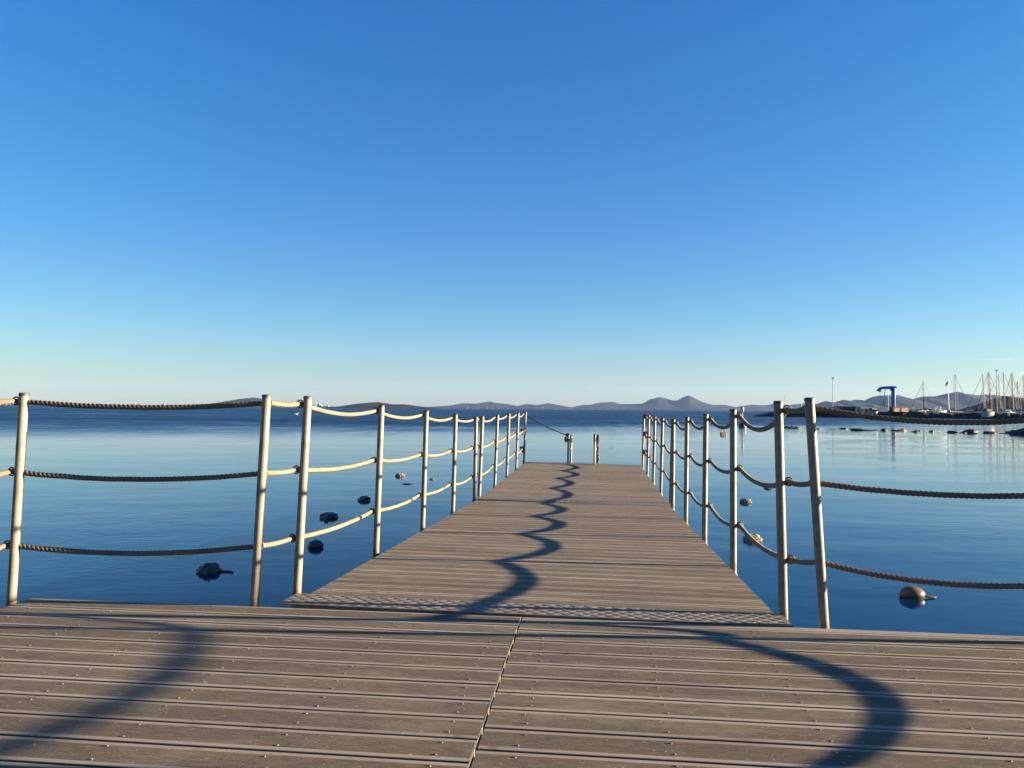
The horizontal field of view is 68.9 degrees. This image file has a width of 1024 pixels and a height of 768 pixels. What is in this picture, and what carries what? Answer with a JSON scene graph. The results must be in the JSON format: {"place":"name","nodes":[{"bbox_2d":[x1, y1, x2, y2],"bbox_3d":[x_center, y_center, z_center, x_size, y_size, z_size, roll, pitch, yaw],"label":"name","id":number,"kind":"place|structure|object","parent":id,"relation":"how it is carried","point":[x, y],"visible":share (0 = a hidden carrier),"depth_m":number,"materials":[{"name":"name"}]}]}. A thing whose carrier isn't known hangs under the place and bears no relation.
{"place":"outdoors","nodes":[
{"label":"outdoors","id":0,"kind":"place"},
{"bbox_2d":[211,398,299,406],"bbox_3d":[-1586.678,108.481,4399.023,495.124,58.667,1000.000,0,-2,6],"label":"hills","id":1,"kind":"structure","parent":0,"point":[245,400],"depth_m":4238.29,"materials":[{"name":"grey"}]},
{"bbox_2d":[328,402,439,408],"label":"island","id":2,"kind":"structure","parent":0,"point":[369,405],"depth_m":2543.88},
{"bbox_2d":[430,401,571,408],"bbox_3d":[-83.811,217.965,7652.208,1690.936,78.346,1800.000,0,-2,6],"label":"hills","id":3,"kind":"structure","parent":0,"point":[489,404],"depth_m":7165.80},
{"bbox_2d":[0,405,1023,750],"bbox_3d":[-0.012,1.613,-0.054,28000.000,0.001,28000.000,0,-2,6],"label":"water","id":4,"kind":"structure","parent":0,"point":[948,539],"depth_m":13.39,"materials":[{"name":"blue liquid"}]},
{"bbox_2d":[196,562,232,573],"bbox_3d":[-2.915,1.835,7.274,0.348,0.184,0.211,-1,-2,29],"label":"mooring float","id":5,"kind":"object","parent":4,"relation":"on","point":[210,568],"visible":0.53,"depth_m":7.24,"materials":[{"name":"plastic"}]},
{"bbox_2d":[308,540,323,547],"bbox_3d":[-2.266,1.865,8.622,0.182,0.130,0.175,0,-2,6],"label":"mooring float","id":6,"kind":"object","parent":4,"relation":"on","point":[316,544],"visible":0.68,"depth_m":8.57,"materials":[{"name":"black plastic"}]},
{"bbox_2d":[319,512,338,517],"bbox_3d":[-2.696,1.951,10.970,0.314,0.140,0.239,0,-2,6],"label":"mooring float","id":7,"kind":"object","parent":4,"relation":"on","point":[329,515],"visible":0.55,"depth_m":10.90,"materials":[{"name":"black plastic"}]},
{"bbox_2d":[357,495,370,500],"bbox_3d":[-2.577,2.015,13.020,0.249,0.144,0.221,0,-2,6],"label":"mooring float","id":8,"kind":"object","parent":4,"relation":"on","point":[364,498],"visible":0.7,"depth_m":12.97,"materials":[{"name":"black plastic"}]},
{"bbox_2d":[0,598,1023,767],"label":"boarded platform","id":9,"kind":"structure","parent":4,"relation":"in","point":[97,684],"depth_m":2.54,"materials":[{"name":"wood"}]},
{"bbox_2d":[0,393,271,606],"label":"rope railing","id":10,"kind":"object","parent":9,"relation":"attached to","point":[23,402],"visible":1,"depth_m":3.65,"materials":[{"name":"silver metal"}]},
{"bbox_2d":[804,397,1023,628],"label":"rope railing","id":11,"kind":"object","parent":9,"relation":"attached to","point":[816,483],"visible":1,"depth_m":3.34,"materials":[{"name":"silver metal"}]},
{"bbox_2d":[278,500,793,626],"bbox_3d":[0.382,1.548,6.266,2.407,0.602,5.673,1,-4,7],"label":"gangway","id":12,"kind":"object","parent":4,"relation":"on","point":[637,563],"visible":1,"depth_m":4.55,"materials":[{"name":"wood"}]},
{"bbox_2d":[262,396,477,594],"bbox_3d":[-0.838,0.817,6.463,0.182,1.186,5.648,1,-4,7],"label":"rope railing","id":13,"kind":"object","parent":12,"relation":"attached to","point":[303,470],"visible":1,"depth_m":5.18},
{"bbox_2d":[671,401,814,619],"bbox_3d":[1.632,0.836,6.124,0.164,1.186,5.519,1,-4,7],"label":"rope railing","id":14,"kind":"object","parent":12,"relation":"attached to","point":[779,485],"visible":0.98,"depth_m":4.85,"materials":[{"name":"silver metal"}]},
{"bbox_2d":[720,425,726,436],"bbox_3d":[1.579,0.352,5.579,0.049,0.093,0.019,1,-2,-11],"label":"padlock","id":15,"kind":"object","parent":14,"relation":"hanging from","point":[723,434],"visible":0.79,"depth_m":5.57,"materials":[{"name":"gold metal"}]},
{"bbox_2d":[474,462,670,505],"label":"floating jetty","id":16,"kind":"object","parent":4,"relation":"on","point":[578,483],"visible":0.98,"depth_m":10.96,"materials":[{"name":"weathered wood planks"}]},
{"bbox_2d":[472,412,526,495],"bbox_3d":[-0.111,1.071,12.187,0.130,1.186,5.975,1,-1,7],"label":"rope railing","id":17,"kind":"object","parent":16,"relation":"attached to","point":[496,441],"visible":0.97,"depth_m":10.86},
{"bbox_2d":[524,414,569,441],"bbox_3d":[0.697,0.886,15.089,0.934,0.577,0.079,0,-2,1],"label":"barrier cord","id":18,"kind":"object","parent":17,"relation":"hanging from","point":[565,438],"visible":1,"depth_m":15.08,"materials":[{"name":"fabric"}]},
{"bbox_2d":[566,433,598,463],"bbox_3d":[1.417,1.958,15.161,0.661,1.905,0.349,1,-1,7],"label":"swimming ladder","id":19,"kind":"object","parent":16,"relation":"attached to","point":[570,439],"visible":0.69,"depth_m":15.06,"materials":[{"name":"metal"}]},
{"bbox_2d":[596,435,599,463],"bbox_3d":[1.738,1.329,15.072,0.084,0.613,0.090,0,-2,6],"label":"dangling rope","id":20,"kind":"object","parent":19,"relation":"hanging from","point":[598,449],"visible":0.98,"depth_m":15.04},
{"bbox_2d":[641,414,675,506],"bbox_3d":[2.293,1.103,11.830,0.131,1.194,6.054,1,-1,7],"label":"rope railing","id":21,"kind":"object","parent":16,"relation":"attached to","point":[648,418],"visible":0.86,"depth_m":11.95,"materials":[{"name":"grey metal"}]},
{"bbox_2d":[738,406,745,427],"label":"marker buoy","id":22,"kind":"object","parent":4,"relation":"on","point":[741,425],"visible":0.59,"depth_m":70.77,"materials":[{"name":"white plastic"}]},
{"bbox_2d":[739,498,751,502],"bbox_3d":[4.110,2.071,13.129,0.218,0.127,0.206,0,-2,6],"label":"mooring float","id":23,"kind":"object","parent":4,"relation":"on","point":[745,500],"visible":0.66,"depth_m":13.07,"materials":[{"name":"white plastic"}]},
{"bbox_2d":[743,533,761,540],"bbox_3d":[3.000,1.937,9.317,0.233,0.137,0.225,0,-2,6],"label":"mooring float","id":24,"kind":"object","parent":4,"relation":"on","point":[756,537],"visible":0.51,"depth_m":9.26,"materials":[{"name":"white plastic"}]},
{"bbox_2d":[851,428,868,430],"bbox_3d":[29.600,4.016,63.512,1.694,0.526,1.256,0,-2,23],"label":"rock","id":25,"kind":"object","parent":4,"relation":"in","point":[859,429],"visible":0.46,"depth_m":63.29,"materials":[{"name":"grey stone"}]},
{"bbox_2d":[754,411,1023,418],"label":"harbour quay","id":26,"kind":"structure","parent":4,"relation":"in","point":[957,415],"depth_m":186.41,"materials":[{"name":"grey stone"}]},
{"bbox_2d":[832,377,833,406],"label":"harbour lamp","id":27,"kind":"object","parent":26,"relation":"on","point":[832,391],"visible":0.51,"depth_m":195.94,"materials":[{"name":"metal"}]},
{"bbox_2d":[836,406,854,411],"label":"storage container","id":28,"kind":"object","parent":26,"relation":"on","point":[848,408],"visible":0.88,"depth_m":193.33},
{"bbox_2d":[855,406,860,411],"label":"storage container","id":29,"kind":"object","parent":26,"relation":"on","point":[857,408],"visible":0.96,"depth_m":193.01,"materials":[{"name":"blue metal"}]},
{"bbox_2d":[868,408,877,413],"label":"motorboat","id":30,"kind":"object","parent":26,"relation":"on","point":[872,411],"visible":0.84,"depth_m":189.58,"materials":[{"name":"white plastic"}]},
{"bbox_2d":[876,386,896,407],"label":"gantry crane","id":31,"kind":"object","parent":26,"relation":"on","point":[892,390],"visible":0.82,"depth_m":190.25,"materials":[{"name":"blue paint"}]},
{"bbox_2d":[889,407,908,411],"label":"quay hut","id":32,"kind":"object","parent":26,"relation":"on","point":[898,409],"visible":1,"depth_m":187.72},
{"bbox_2d":[995,370,997,412],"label":"harbour lamp","id":33,"kind":"object","parent":26,"relation":"on","point":[996,391],"visible":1,"depth_m":192.46,"materials":[{"name":"grey metal"}]},
{"bbox_2d":[909,408,926,411],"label":"motorboat","id":34,"kind":"object","parent":4,"relation":"on","point":[919,410],"visible":0.48,"depth_m":195.24,"materials":[{"name":"white plastic"}]},
{"bbox_2d":[899,586,936,598],"bbox_3d":[3.521,1.827,6.480,0.293,0.135,0.168,-1,-2,27],"label":"mooring float","id":35,"kind":"object","parent":4,"relation":"on","point":[910,592],"visible":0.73,"depth_m":6.45,"materials":[{"name":"plastic"}]},
{"bbox_2d":[911,381,932,409],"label":"sailing yacht","id":36,"kind":"object","parent":4,"relation":"on","point":[923,399],"visible":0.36,"depth_m":200.98,"materials":[{"name":"metal"}]},
{"bbox_2d":[926,407,946,411],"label":"motorboat","id":37,"kind":"object","parent":4,"relation":"on","point":[937,410],"visible":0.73,"depth_m":193.93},
{"bbox_2d":[940,375,970,411],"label":"sailing yacht","id":38,"kind":"object","parent":4,"relation":"on","point":[955,397],"visible":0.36,"depth_m":200.12,"materials":[{"name":"metal"}]},
{"bbox_2d":[962,429,977,432],"bbox_3d":[35.943,4.005,58.617,1.132,0.963,0.892,0,-2,6],"label":"rock","id":39,"kind":"object","parent":4,"relation":"in","point":[970,431],"visible":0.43,"depth_m":58.41,"materials":[{"name":"grey stone"}]},
{"bbox_2d":[965,374,1003,410],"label":"sailing yacht","id":40,"kind":"object","parent":4,"relation":"on","point":[984,400],"visible":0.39,"depth_m":201.31,"materials":[{"name":"metal"}]},
{"bbox_2d":[981,409,993,416],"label":"motorboat","id":41,"kind":"object","parent":4,"relation":"on","point":[987,413],"visible":1,"depth_m":182.40,"materials":[{"name":"white plastic"}]},
{"bbox_2d":[976,372,1002,410],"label":"sailing yacht","id":42,"kind":"object","parent":4,"relation":"on","point":[988,379],"visible":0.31,"depth_m":208.71,"materials":[{"name":"metal"}]},
{"bbox_2d":[978,373,1003,408],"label":"sailing yacht","id":43,"kind":"object","parent":4,"relation":"on","point":[990,390],"visible":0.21,"depth_m":216.20,"materials":[{"name":"metal"}]},
{"bbox_2d":[982,374,1017,412],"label":"sailing yacht","id":44,"kind":"object","parent":4,"relation":"on","point":[999,396],"visible":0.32,"depth_m":204.56,"materials":[{"name":"metal"}]},
{"bbox_2d":[991,372,1019,409],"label":"sailing yacht","id":45,"kind":"object","parent":4,"relation":"on","point":[1004,393],"visible":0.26,"depth_m":211.89,"materials":[{"name":"metal"}]},
{"bbox_2d":[998,410,1015,412],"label":"motorboat","id":46,"kind":"object","parent":4,"relation":"on","point":[1007,411],"visible":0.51,"depth_m":193.32,"materials":[{"name":"white plastic"}]},
{"bbox_2d":[1001,374,1023,410],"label":"sailing yacht","id":47,"kind":"object","parent":4,"relation":"on","point":[1012,393],"visible":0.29,"depth_m":206.23,"materials":[{"name":"metal"}]},
{"bbox_2d":[1001,373,1023,408],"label":"sailing yacht","id":48,"kind":"object","parent":4,"relation":"on","point":[1013,393],"visible":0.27,"depth_m":217.25,"materials":[{"name":"metal"}]},
{"bbox_2d":[1004,381,1023,411],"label":"sailing yacht","id":49,"kind":"object","parent":4,"relation":"on","point":[1018,397],"visible":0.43,"depth_m":200.40,"materials":[{"name":"metal"}]},
{"bbox_2d":[1009,428,1023,433],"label":"rock","id":50,"kind":"object","parent":4,"relation":"in","point":[1019,431],"visible":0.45,"depth_m":56.40,"materials":[{"name":"stone"}]},
{"bbox_2d":[1011,377,1023,408],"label":"sailing yacht","id":51,"kind":"object","parent":4,"relation":"on","point":[1023,391],"visible":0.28,"depth_m":205.88,"materials":[{"name":"metal"}]},
{"bbox_2d":[1012,409,1023,412],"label":"motorboat","id":52,"kind":"object","parent":4,"relation":"on","point":[1017,410],"visible":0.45,"depth_m":193.93,"materials":[{"name":"white plastic"}]},
{"bbox_2d":[0,0,1023,406],"label":"sky","id":53,"kind":"structure","parent":0,"point":[423,203],"materials":[{"name":"blue"}]},
{"bbox_2d":[447,408,764,410],"bbox_3d":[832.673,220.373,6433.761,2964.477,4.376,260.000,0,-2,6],"label":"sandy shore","id":54,"kind":"structure","parent":0,"point":[592,409],"depth_m":6365.89,"materials":[{"name":"beige sand"}]},
{"bbox_2d":[572,396,804,410],"bbox_3d":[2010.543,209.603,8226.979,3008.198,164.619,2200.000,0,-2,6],"label":"hills","id":55,"kind":"structure","parent":0,"point":[683,403],"depth_m":7620.69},
{"bbox_2d":[815,392,1000,411],"bbox_3d":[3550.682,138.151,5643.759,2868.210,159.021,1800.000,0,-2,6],"label":"hills","id":56,"kind":"structure","parent":0,"point":[938,401],"depth_m":5325.76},
{"bbox_2d":[945,381,950,411],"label":"flagpole","id":57,"kind":"object","parent":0,"point":[948,410],"visible":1,"depth_m":188.00,"materials":[{"name":"white metal"}]},
{"bbox_2d":[956,396,1023,411],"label":"hills","id":58,"kind":"structure","parent":0,"point":[988,405],"depth_m":1381.59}
]}

